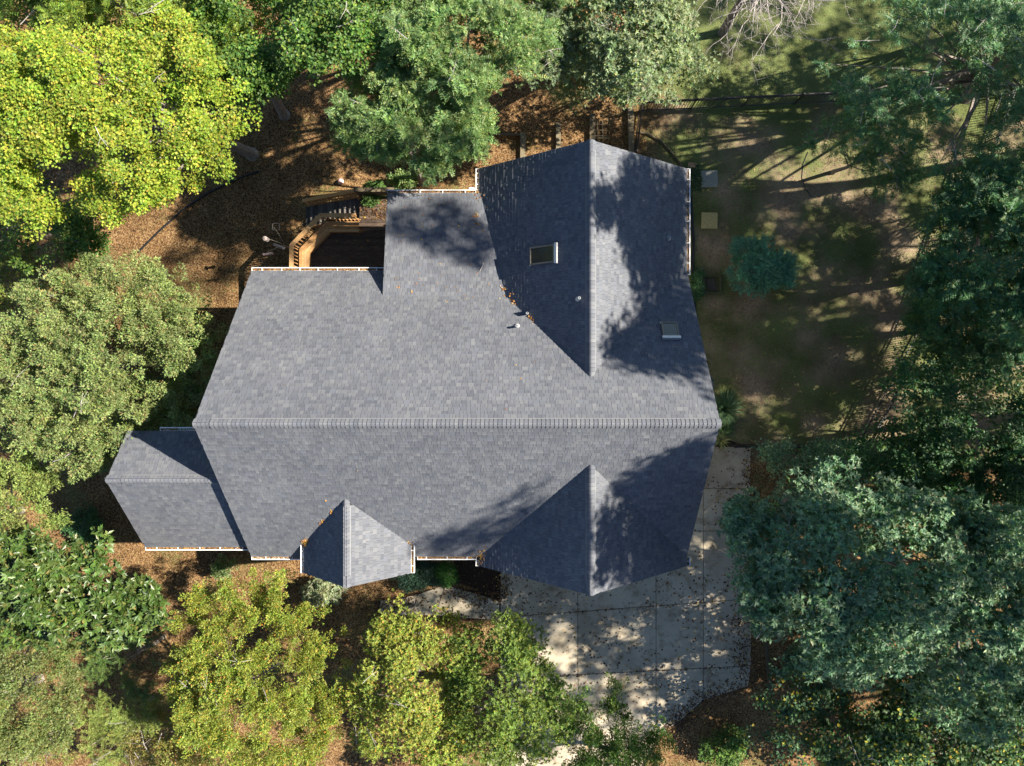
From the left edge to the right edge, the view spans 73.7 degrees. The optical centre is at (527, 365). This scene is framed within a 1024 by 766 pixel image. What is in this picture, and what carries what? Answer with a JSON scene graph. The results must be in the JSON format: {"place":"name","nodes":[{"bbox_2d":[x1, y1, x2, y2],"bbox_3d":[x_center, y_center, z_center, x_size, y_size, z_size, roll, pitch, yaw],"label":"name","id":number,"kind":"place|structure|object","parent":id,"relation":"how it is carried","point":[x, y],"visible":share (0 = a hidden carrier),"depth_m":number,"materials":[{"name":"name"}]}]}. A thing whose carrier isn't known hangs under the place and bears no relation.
{"place":"outdoors","nodes":[
{"label":"outdoors","id":0,"kind":"place"},
{"bbox_2d":[377,586,498,621],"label":"path","id":1,"kind":"structure","parent":0,"point":[430,595],"depth_m":31.97,"materials":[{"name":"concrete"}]},
{"bbox_2d":[0,0,1023,765],"bbox_3d":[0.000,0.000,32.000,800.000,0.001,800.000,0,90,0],"label":"ground","id":2,"kind":"structure","parent":0,"point":[766,366],"depth_m":32.00,"materials":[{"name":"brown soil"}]},
{"bbox_2d":[0,246,59,326],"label":"understory tree","id":3,"kind":"object","parent":2,"relation":"on","point":[5,271],"visible":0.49,"depth_m":28.52,"materials":[{"name":"green plant"}]},
{"bbox_2d":[0,435,72,549],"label":"olive tree","id":4,"kind":"object","parent":2,"relation":"on","point":[34,480],"visible":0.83,"depth_m":26.74,"materials":[{"name":"leaf"},{"name":"bark"}]},
{"bbox_2d":[0,717,78,765],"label":"understory tree","id":5,"kind":"object","parent":2,"relation":"on","point":[64,759],"visible":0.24,"depth_m":28.79,"materials":[{"name":"green plant"}]},
{"bbox_2d":[0,621,87,765],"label":"olive tree","id":6,"kind":"object","parent":2,"relation":"on","point":[28,736],"visible":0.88,"depth_m":26.43,"materials":[{"name":"green plant"}]},
{"bbox_2d":[0,172,113,275],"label":"leafy tree","id":7,"kind":"object","parent":2,"relation":"on","point":[72,237],"visible":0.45,"depth_m":25.66,"materials":[{"name":"green plant"}]},
{"bbox_2d":[0,0,123,51],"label":"understory tree","id":8,"kind":"object","parent":2,"relation":"on","point":[13,17],"visible":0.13,"depth_m":25.01,"materials":[{"name":"green plant"}]},
{"bbox_2d":[58,502,105,543],"bbox_3d":[-20.267,7.448,31.399,1.971,1.403,2.004,-44,90,0],"label":"shrub","id":9,"kind":"object","parent":2,"relation":"on","point":[81,526],"visible":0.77,"depth_m":31.13,"materials":[{"name":"green plant"}]},
{"bbox_2d":[0,523,175,663],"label":"magnolia tree","id":10,"kind":"object","parent":2,"relation":"on","point":[37,577],"visible":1,"depth_m":24.42,"materials":[{"name":"green plant"}]},
{"bbox_2d":[56,610,165,704],"bbox_3d":[-17.796,12.145,30.189,4.687,3.822,4.728,0,90,0],"label":"cedar tree","id":11,"kind":"object","parent":2,"relation":"on","point":[147,645],"visible":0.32,"depth_m":29.09,"materials":[{"name":"green plant"}]},
{"bbox_2d":[0,249,229,484],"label":"juniper tree","id":12,"kind":"object","parent":2,"relation":"on","point":[34,336],"visible":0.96,"depth_m":25.35,"materials":[{"name":"green plant"}]},
{"bbox_2d":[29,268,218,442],"bbox_3d":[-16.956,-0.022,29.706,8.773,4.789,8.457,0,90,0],"label":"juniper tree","id":13,"kind":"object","parent":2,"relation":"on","point":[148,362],"visible":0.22,"depth_m":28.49,"materials":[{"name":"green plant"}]},
{"bbox_2d":[67,674,192,765],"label":"cedar tree","id":14,"kind":"object","parent":2,"relation":"on","point":[130,716],"visible":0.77,"depth_m":29.16,"materials":[{"name":"green plant"}]},
{"bbox_2d":[0,0,262,243],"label":"maple tree","id":15,"kind":"object","parent":2,"relation":"on","point":[37,64],"visible":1,"depth_m":20.93,"materials":[{"name":"green plant"}]},
{"bbox_2d":[0,0,284,61],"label":"leafy tree","id":16,"kind":"object","parent":2,"relation":"on","point":[64,12],"visible":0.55,"depth_m":22.70,"materials":[{"name":"green plant"}]},
{"bbox_2d":[113,705,201,765],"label":"understory tree","id":17,"kind":"object","parent":2,"relation":"on","point":[136,750],"visible":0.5,"depth_m":29.19,"materials":[{"name":"green plant"}]},
{"bbox_2d":[153,367,200,424],"bbox_3d":[-16.122,1.425,31.449,2.310,1.303,3.154,0,90,0],"label":"shrub","id":18,"kind":"object","parent":2,"relation":"on","point":[189,374],"visible":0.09,"depth_m":31.29,"materials":[{"name":"green plant"}]},
{"bbox_2d":[138,171,258,251],"bbox_3d":[-15.538,-7.419,31.970,6.798,0.097,0.587,-34,90,0],"label":"bed edging","id":19,"kind":"object","parent":2,"relation":"on","point":[177,214],"visible":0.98,"depth_m":31.93,"materials":[{"name":"brown wood"}]},
{"bbox_2d":[141,24,258,108],"bbox_3d":[-12.754,-12.386,28.606,5.131,6.988,4.407,0,90,0],"label":"understory tree","id":20,"kind":"object","parent":2,"relation":"on","point":[169,72],"visible":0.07,"depth_m":26.89,"materials":[{"name":"green plant"}]},
{"bbox_2d":[142,736,263,765],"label":"understory tree","id":21,"kind":"object","parent":2,"relation":"on","point":[187,761],"visible":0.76,"depth_m":28.27,"materials":[{"name":"green plant"}]},
{"bbox_2d":[210,553,239,580],"bbox_3d":[-13.947,9.316,31.382,1.251,1.436,1.201,30,90,0],"label":"shrub","id":22,"kind":"object","parent":2,"relation":"on","point":[220,570],"visible":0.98,"depth_m":31.12,"materials":[{"name":"green plant"}]},
{"bbox_2d":[188,48,266,118],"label":"understory tree","id":23,"kind":"object","parent":2,"relation":"on","point":[232,99],"visible":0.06,"depth_m":27.83,"materials":[{"name":"green plant"}]},
{"bbox_2d":[172,0,329,120],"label":"leafy tree","id":24,"kind":"object","parent":2,"relation":"on","point":[256,70],"visible":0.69,"depth_m":22.62,"materials":[{"name":"green plant"}]},
{"bbox_2d":[158,567,353,765],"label":"crape myrtle","id":25,"kind":"object","parent":2,"relation":"on","point":[192,711],"visible":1,"depth_m":25.73,"materials":[{"name":"green plant"}]},
{"bbox_2d":[244,0,355,19],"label":"understory tree","id":26,"kind":"object","parent":2,"relation":"on","point":[261,7],"depth_m":26.00,"materials":[{"name":"green plant"}]},
{"bbox_2d":[299,577,348,606],"bbox_3d":[-9.412,10.323,31.345,2.287,1.509,1.481,0,90,0],"label":"shrub","id":27,"kind":"object","parent":2,"relation":"on","point":[317,591],"visible":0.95,"depth_m":30.95,"materials":[{"name":"green plant"}]},
{"bbox_2d":[269,0,407,85],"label":"leafy tree","id":28,"kind":"object","parent":2,"relation":"on","point":[357,25],"visible":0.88,"depth_m":21.73,"materials":[{"name":"green plant"}]},
{"bbox_2d":[338,178,343,184],"bbox_3d":[-8.721,-8.591,31.855,0.290,0.290,0.283,0,90,0],"label":"garden ball","id":29,"kind":"object","parent":2,"relation":"on","point":[340,181],"visible":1,"depth_m":31.77,"materials":[{"name":"white"}]},
{"bbox_2d":[289,187,393,266],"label":"deck","id":30,"kind":"structure","parent":2,"relation":"on","point":[334,220],"depth_m":30.05,"materials":[{"name":"brown wood"}]},
{"bbox_2d":[262,223,288,255],"bbox_3d":[-10.635,-5.311,28.770,0.950,1.260,1.382,0,90,0],"label":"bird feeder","id":31,"kind":"object","parent":30,"relation":"attached to","point":[266,239],"visible":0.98,"depth_m":28.70,"materials":[{"name":"metal"}]},
{"bbox_2d":[318,0,377,27],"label":"leafy tree","id":32,"kind":"object","parent":2,"relation":"on","point":[351,1],"visible":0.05,"depth_m":23.88,"materials":[{"name":"green plant"}]},
{"bbox_2d":[361,179,385,207],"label":"shrub","id":33,"kind":"object","parent":2,"relation":"on","point":[371,198],"visible":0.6,"depth_m":29.87,"materials":[{"name":"green plant"}]},
{"bbox_2d":[384,168,417,189],"bbox_3d":[-5.813,-8.522,31.373,1.697,1.453,1.014,0,90,0],"label":"shrub","id":34,"kind":"object","parent":2,"relation":"on","point":[404,180],"visible":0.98,"depth_m":31.16,"materials":[{"name":"green plant"}]},
{"bbox_2d":[329,588,486,765],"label":"cherry tree","id":35,"kind":"object","parent":2,"relation":"on","point":[398,670],"visible":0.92,"depth_m":25.58,"materials":[{"name":"green plant"}]},
{"bbox_2d":[324,26,499,186],"bbox_3d":[-3.714,-9.281,27.238,6.073,9.724,5.416,21,90,0],"label":"locust tree","id":36,"kind":"object","parent":2,"relation":"on","point":[374,128],"visible":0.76,"depth_m":23.45,"materials":[{"name":"green plant"}]},
{"bbox_2d":[105,139,721,595],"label":"house","id":37,"kind":"structure","parent":2,"relation":"on","point":[589,449],"depth_m":24.12,"materials":[{"name":"grey"}]},
{"bbox_2d":[283,193,544,564],"bbox_3d":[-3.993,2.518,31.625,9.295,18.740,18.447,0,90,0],"label":"fallen leaves","id":38,"kind":"object","parent":37,"relation":"on","point":[306,540],"visible":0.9,"depth_m":25.90,"materials":[{"name":"brown plant"}]},
{"bbox_2d":[390,557,441,593],"bbox_3d":[-5.155,9.618,31.458,2.703,1.284,1.758,0,90,0],"label":"shrub","id":39,"kind":"object","parent":2,"relation":"on","point":[418,580],"visible":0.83,"depth_m":31.15,"materials":[{"name":"green plant"}]},
{"bbox_2d":[373,731,501,765],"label":"understory tree","id":40,"kind":"object","parent":2,"relation":"on","point":[465,764],"visible":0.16,"depth_m":28.41,"materials":[{"name":"green plant"}]},
{"bbox_2d":[433,560,459,588],"bbox_3d":[-3.734,9.615,31.540,1.329,1.120,1.395,-43,90,0],"label":"shrub","id":41,"kind":"object","parent":2,"relation":"on","point":[447,572],"visible":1,"depth_m":31.24,"materials":[{"name":"green plant"}]},
{"bbox_2d":[368,0,563,109],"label":"locust tree","id":42,"kind":"object","parent":2,"relation":"on","point":[511,24],"visible":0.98,"depth_m":21.97,"materials":[{"name":"green plant"}]},
{"bbox_2d":[451,560,500,595],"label":"mulch ground","id":43,"kind":"structure","parent":2,"relation":"on","point":[466,572],"depth_m":31.99,"materials":[{"name":"brown soil"}]},
{"bbox_2d":[492,133,519,135],"bbox_3d":[-0.976,-10.815,31.940,1.432,0.120,0.090,1,90,0],"label":"landscape timber","id":44,"kind":"object","parent":2,"relation":"on","point":[508,134],"visible":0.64,"depth_m":31.88,"materials":[{"name":"brown wood"}]},
{"bbox_2d":[432,606,582,765],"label":"cherry tree","id":45,"kind":"object","parent":2,"relation":"on","point":[515,651],"visible":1,"depth_m":24.88,"materials":[{"name":"green plant"}]},
{"bbox_2d":[0,0,1020,765],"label":"fallen leaves","id":46,"kind":"object","parent":2,"relation":"on","point":[428,188],"visible":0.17,"depth_m":31.97,"materials":[{"name":"brown plant"}]},
{"bbox_2d":[520,132,525,157],"bbox_3d":[-0.217,-10.218,31.900,0.260,0.200,1.302,0,90,0],"label":"landscape timber","id":47,"kind":"object","parent":2,"relation":"on","point":[522,144],"visible":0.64,"depth_m":31.80,"materials":[{"name":"brown wood"}]},
{"bbox_2d":[469,0,595,89],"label":"oak tree","id":48,"kind":"object","parent":2,"relation":"on","point":[548,12],"visible":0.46,"depth_m":24.78,"materials":[{"name":"green plant"}]},
{"bbox_2d":[516,0,582,9],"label":"leafy tree","id":49,"kind":"object","parent":2,"relation":"on","point":[561,3],"visible":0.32,"depth_m":23.55,"materials":[{"name":"green plant"}]},
{"bbox_2d":[556,123,560,148],"bbox_3d":[1.432,-10.652,31.900,0.220,0.200,1.302,0,90,0],"label":"landscape timber","id":50,"kind":"object","parent":2,"relation":"on","point":[558,135],"visible":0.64,"depth_m":31.80,"materials":[{"name":"brown wood"}]},
{"bbox_2d":[537,37,597,115],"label":"understory tree","id":51,"kind":"object","parent":2,"relation":"on","point":[581,82],"visible":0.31,"depth_m":27.89,"materials":[{"name":"green plant"}]},
{"bbox_2d":[595,120,607,142],"bbox_3d":[3.428,-10.956,31.938,0.607,0.085,1.042,0,90,0],"label":"trellis","id":52,"kind":"object","parent":2,"relation":"on","point":[597,130],"visible":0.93,"depth_m":31.91,"materials":[{"name":"wood"}]},
{"bbox_2d":[544,671,677,765],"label":"understory tree","id":53,"kind":"object","parent":2,"relation":"on","point":[613,751],"visible":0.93,"depth_m":27.24,"materials":[{"name":"green plant"}]},
{"bbox_2d":[543,0,699,108],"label":"oak tree","id":54,"kind":"object","parent":2,"relation":"on","point":[665,22],"visible":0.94,"depth_m":24.04,"materials":[{"name":"green plant"}]},
{"bbox_2d":[627,106,633,152],"bbox_3d":[4.816,-10.869,31.890,0.260,0.220,2.387,-1,90,0],"label":"landscape timber","id":55,"kind":"object","parent":2,"relation":"on","point":[630,115],"visible":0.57,"depth_m":31.78,"materials":[{"name":"wood"}]},
{"bbox_2d":[595,13,721,107],"bbox_3d":[5.383,-12.526,29.419,5.597,5.361,3.874,0,90,0],"label":"oak tree","id":56,"kind":"object","parent":2,"relation":"on","point":[699,67],"visible":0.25,"depth_m":28.30,"materials":[{"name":"green plant"}]},
{"bbox_2d":[638,131,682,166],"bbox_3d":[6.375,-10.145,31.940,2.918,0.108,0.437,40,90,0],"label":"curved edging","id":57,"kind":"object","parent":2,"relation":"on","point":[665,146],"visible":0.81,"depth_m":31.90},
{"bbox_2d":[690,196,696,313],"bbox_3d":[7.745,-4.956,31.950,0.201,0.126,5.978,-2,90,0],"label":"bed edging","id":58,"kind":"object","parent":2,"relation":"on","point":[693,236],"visible":0.62,"depth_m":31.89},
{"bbox_2d":[685,162,704,195],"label":"shrub","id":59,"kind":"object","parent":2,"relation":"on","point":[696,178],"visible":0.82,"depth_m":31.03,"materials":[{"name":"green plant"}]},
{"bbox_2d":[690,271,704,301],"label":"shrub","id":60,"kind":"object","parent":2,"relation":"on","point":[697,286],"visible":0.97,"depth_m":31.23,"materials":[{"name":"green plant"}]},
{"bbox_2d":[693,266,704,276],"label":"shrub","id":61,"kind":"object","parent":2,"relation":"on","point":[701,271],"visible":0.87,"depth_m":31.73,"materials":[{"name":"green plant"}]},
{"bbox_2d":[701,212,717,228],"bbox_3d":[8.504,-6.790,31.980,0.763,0.100,0.763,0,90,0],"label":"paver","id":62,"kind":"object","parent":2,"relation":"on","point":[709,220],"visible":1,"depth_m":31.93,"materials":[{"name":"beige concrete"}]},
{"bbox_2d":[701,170,717,187],"bbox_3d":[8.504,-8.743,31.980,0.807,0.100,0.807,0,90,0],"label":"paver","id":63,"kind":"object","parent":2,"relation":"on","point":[710,178],"visible":0.81,"depth_m":31.93,"materials":[{"name":"grey concrete"}]},
{"bbox_2d":[702,275,721,293],"bbox_3d":[8.591,-3.775,31.900,0.880,0.200,0.880,0,90,0],"label":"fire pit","id":64,"kind":"object","parent":2,"relation":"on","point":[713,284],"visible":0.94,"depth_m":31.83,"materials":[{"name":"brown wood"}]},
{"bbox_2d":[715,432,732,448],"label":"ornamental grass","id":65,"kind":"object","parent":2,"relation":"on","point":[722,439],"depth_m":31.79,"materials":[{"name":"green plant"}]},
{"bbox_2d":[698,722,752,765],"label":"shrub","id":66,"kind":"object","parent":2,"relation":"on","point":[729,751],"visible":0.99,"depth_m":31.14,"materials":[{"name":"green plant"}]},
{"bbox_2d":[718,419,734,437],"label":"ornamental grass","id":67,"kind":"object","parent":2,"relation":"on","point":[725,429],"depth_m":31.71,"materials":[{"name":"green plant"}]},
{"bbox_2d":[722,232,802,300],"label":"cypress tree","id":68,"kind":"object","parent":2,"relation":"on","point":[769,272],"visible":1,"depth_m":30.15,"materials":[{"name":"green plant"}]},
{"bbox_2d":[764,641,772,695],"bbox_3d":[11.238,14.134,31.910,0.130,0.180,2.504,-5,90,0],"label":"landscape timber","id":69,"kind":"object","parent":2,"relation":"on","point":[767,659],"visible":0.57,"depth_m":31.82,"materials":[{"name":"brown wood"}]},
{"bbox_2d":[682,0,856,83],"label":"dead tree","id":70,"kind":"object","parent":2,"relation":"on","point":[725,28],"visible":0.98,"depth_m":25.82,"materials":[{"name":"grey wood"}]},
{"bbox_2d":[780,640,817,680],"bbox_3d":[12.720,13.574,31.492,2.172,1.215,1.673,23,90,0],"label":"shrub","id":71,"kind":"object","parent":2,"relation":"on","point":[786,659],"visible":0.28,"depth_m":31.33,"materials":[{"name":"green plant"}]},
{"bbox_2d":[728,444,871,447],"bbox_3d":[12.485,3.694,31.398,6.253,1.205,0.070,0,90,0],"label":"metal fence","id":72,"kind":"object","parent":2,"relation":"on","point":[756,446],"visible":0.31,"depth_m":31.45,"materials":[{"name":"black metal"}]},
{"bbox_2d":[802,152,810,195],"bbox_3d":[13.016,-8.956,31.985,0.400,0.034,2.083,-4,90,0],"label":"bed edging","id":73,"kind":"object","parent":2,"relation":"on","point":[802,174],"visible":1,"depth_m":31.97,"materials":[{"name":"grey stone"}]},
{"bbox_2d":[740,665,899,765],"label":"understory tree","id":74,"kind":"object","parent":2,"relation":"on","point":[811,707],"visible":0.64,"depth_m":28.41,"materials":[{"name":"green plant"}]},
{"bbox_2d":[751,434,895,502],"bbox_3d":[12.412,4.459,29.614,6.341,4.972,3.180,0,90,0],"label":"understory tree","id":75,"kind":"object","parent":2,"relation":"on","point":[776,449],"visible":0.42,"depth_m":28.08,"materials":[{"name":"green plant"}]},
{"bbox_2d":[634,82,1019,152],"bbox_3d":[13.350,-12.256,31.363,17.530,1.275,2.236,-10,90,0],"label":"metal fence","id":76,"kind":"object","parent":2,"relation":"on","point":[750,97],"visible":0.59,"depth_m":31.25,"materials":[{"name":"black metal"}]},
{"bbox_2d":[649,39,1023,443],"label":"grass","id":77,"kind":"structure","parent":2,"relation":"on","point":[821,219],"depth_m":31.98,"materials":[{"name":"green plant"}]},
{"bbox_2d":[716,455,1023,693],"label":"oak tree","id":78,"kind":"object","parent":2,"relation":"on","point":[823,518],"visible":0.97,"depth_m":21.80,"materials":[{"name":"green plant"}]},
{"bbox_2d":[768,560,972,691],"bbox_3d":[14.012,10.277,29.104,9.410,5.991,5.966,0,90,0],"label":"understory tree","id":79,"kind":"object","parent":2,"relation":"on","point":[954,666],"visible":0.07,"depth_m":27.08,"materials":[{"name":"green plant"}]},
{"bbox_2d":[794,103,953,205],"bbox_3d":[13.765,-8.729,28.812,5.223,6.576,3.686,31,90,0],"label":"sapling","id":80,"kind":"object","parent":2,"relation":"on","point":[902,176],"visible":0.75,"depth_m":26.95,"materials":[{"name":"green plant"}]},
{"bbox_2d":[795,430,953,525],"bbox_3d":[14.672,4.692,29.696,6.697,4.808,4.081,0,90,0],"label":"understory tree","id":81,"kind":"object","parent":2,"relation":"on","point":[814,458],"visible":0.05,"depth_m":28.79,"materials":[{"name":"green plant"}]},
{"bbox_2d":[802,653,1023,765],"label":"understory tree","id":82,"kind":"object","parent":2,"relation":"on","point":[909,749],"visible":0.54,"depth_m":26.95,"materials":[{"name":"green plant"}]},
{"bbox_2d":[813,0,1023,186],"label":"pecan tree","id":83,"kind":"object","parent":2,"relation":"on","point":[989,13],"visible":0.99,"depth_m":23.61,"materials":[{"name":"green plant"}]},
{"bbox_2d":[840,347,1023,509],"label":"maple tree","id":84,"kind":"object","parent":2,"relation":"on","point":[932,462],"visible":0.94,"depth_m":24.70,"materials":[{"name":"green plant"}]},
{"bbox_2d":[863,85,1018,439],"bbox_3d":[19.111,-4.476,31.398,0.649,1.205,17.439,22,90,0],"label":"metal fence","id":85,"kind":"object","parent":2,"relation":"on","point":[892,400],"visible":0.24,"depth_m":31.33,"materials":[{"name":"black metal"}]},
{"bbox_2d":[892,288,1023,379],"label":"walnut tree","id":86,"kind":"object","parent":2,"relation":"on","point":[947,336],"visible":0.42,"depth_m":26.45,"materials":[{"name":"green plant"}]},
{"bbox_2d":[892,326,1023,419],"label":"understory tree","id":87,"kind":"object","parent":2,"relation":"on","point":[1000,388],"visible":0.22,"depth_m":28.02,"materials":[{"name":"green plant"}]},
{"bbox_2d":[899,151,1023,348],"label":"walnut tree","id":88,"kind":"object","parent":2,"relation":"on","point":[963,201],"visible":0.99,"depth_m":24.30,"materials":[{"name":"green plant"}]},
{"bbox_2d":[900,501,1023,748],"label":"oak tree","id":89,"kind":"object","parent":2,"relation":"on","point":[999,639],"visible":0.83,"depth_m":22.14,"materials":[{"name":"green plant"}]},
{"bbox_2d":[902,0,1023,61],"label":"understory tree","id":90,"kind":"object","parent":2,"relation":"on","point":[1022,23],"visible":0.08,"depth_m":25.99,"materials":[{"name":"green plant"}]},
{"bbox_2d":[947,429,1023,538],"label":"maple tree","id":91,"kind":"object","parent":2,"relation":"on","point":[991,494],"visible":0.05,"depth_m":25.95,"materials":[{"name":"green plant"}]},
{"bbox_2d":[947,655,1023,716],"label":"understory tree","id":92,"kind":"object","parent":2,"relation":"on","point":[983,691],"visible":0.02,"depth_m":27.34,"materials":[{"name":"green plant"}]},
{"bbox_2d":[958,137,1023,256],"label":"understory tree","id":93,"kind":"object","parent":2,"relation":"on","point":[1020,153],"visible":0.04,"depth_m":27.93,"materials":[{"name":"green plant"}]},
{"bbox_2d":[973,725,1023,765],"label":"understory tree","id":94,"kind":"object","parent":2,"relation":"on","point":[1004,745],"visible":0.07,"depth_m":28.74,"materials":[{"name":"green plant"}]},
{"bbox_2d":[1015,738,1023,758],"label":"tall tree","id":95,"kind":"object","parent":2,"relation":"on","point":[1016,740],"visible":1,"depth_m":15.43,"materials":[{"name":"green plant"}]},
{"bbox_2d":[589,113,594,139],"bbox_3d":[3.016,-10.869,31.890,0.260,0.220,1.736,0,90,0],"label":"landscape timber","id":96,"kind":"object","parent":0,"point":[591,125],"visible":0.64,"depth_m":31.78,"materials":[{"name":"brown wood"}]},
{"bbox_2d":[487,440,750,765],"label":"driveway","id":97,"kind":"structure","parent":0,"point":[659,632],"depth_m":31.97,"materials":[{"name":"concrete"}]},
{"bbox_2d":[318,197,771,747],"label":"fallen leaves","id":98,"kind":"object","parent":97,"relation":"on","point":[504,591],"visible":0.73,"depth_m":31.94,"materials":[{"name":"plant"}]},
{"bbox_2d":[377,443,749,765],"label":"fallen leaves","id":99,"kind":"object","parent":97,"relation":"on","point":[628,623],"visible":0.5,"depth_m":31.96,"materials":[{"name":"plant"}]},
{"bbox_2d":[714,389,745,429],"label":"ornamental grass","id":100,"kind":"object","parent":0,"point":[726,407],"depth_m":31.59,"materials":[{"name":"green plant"}]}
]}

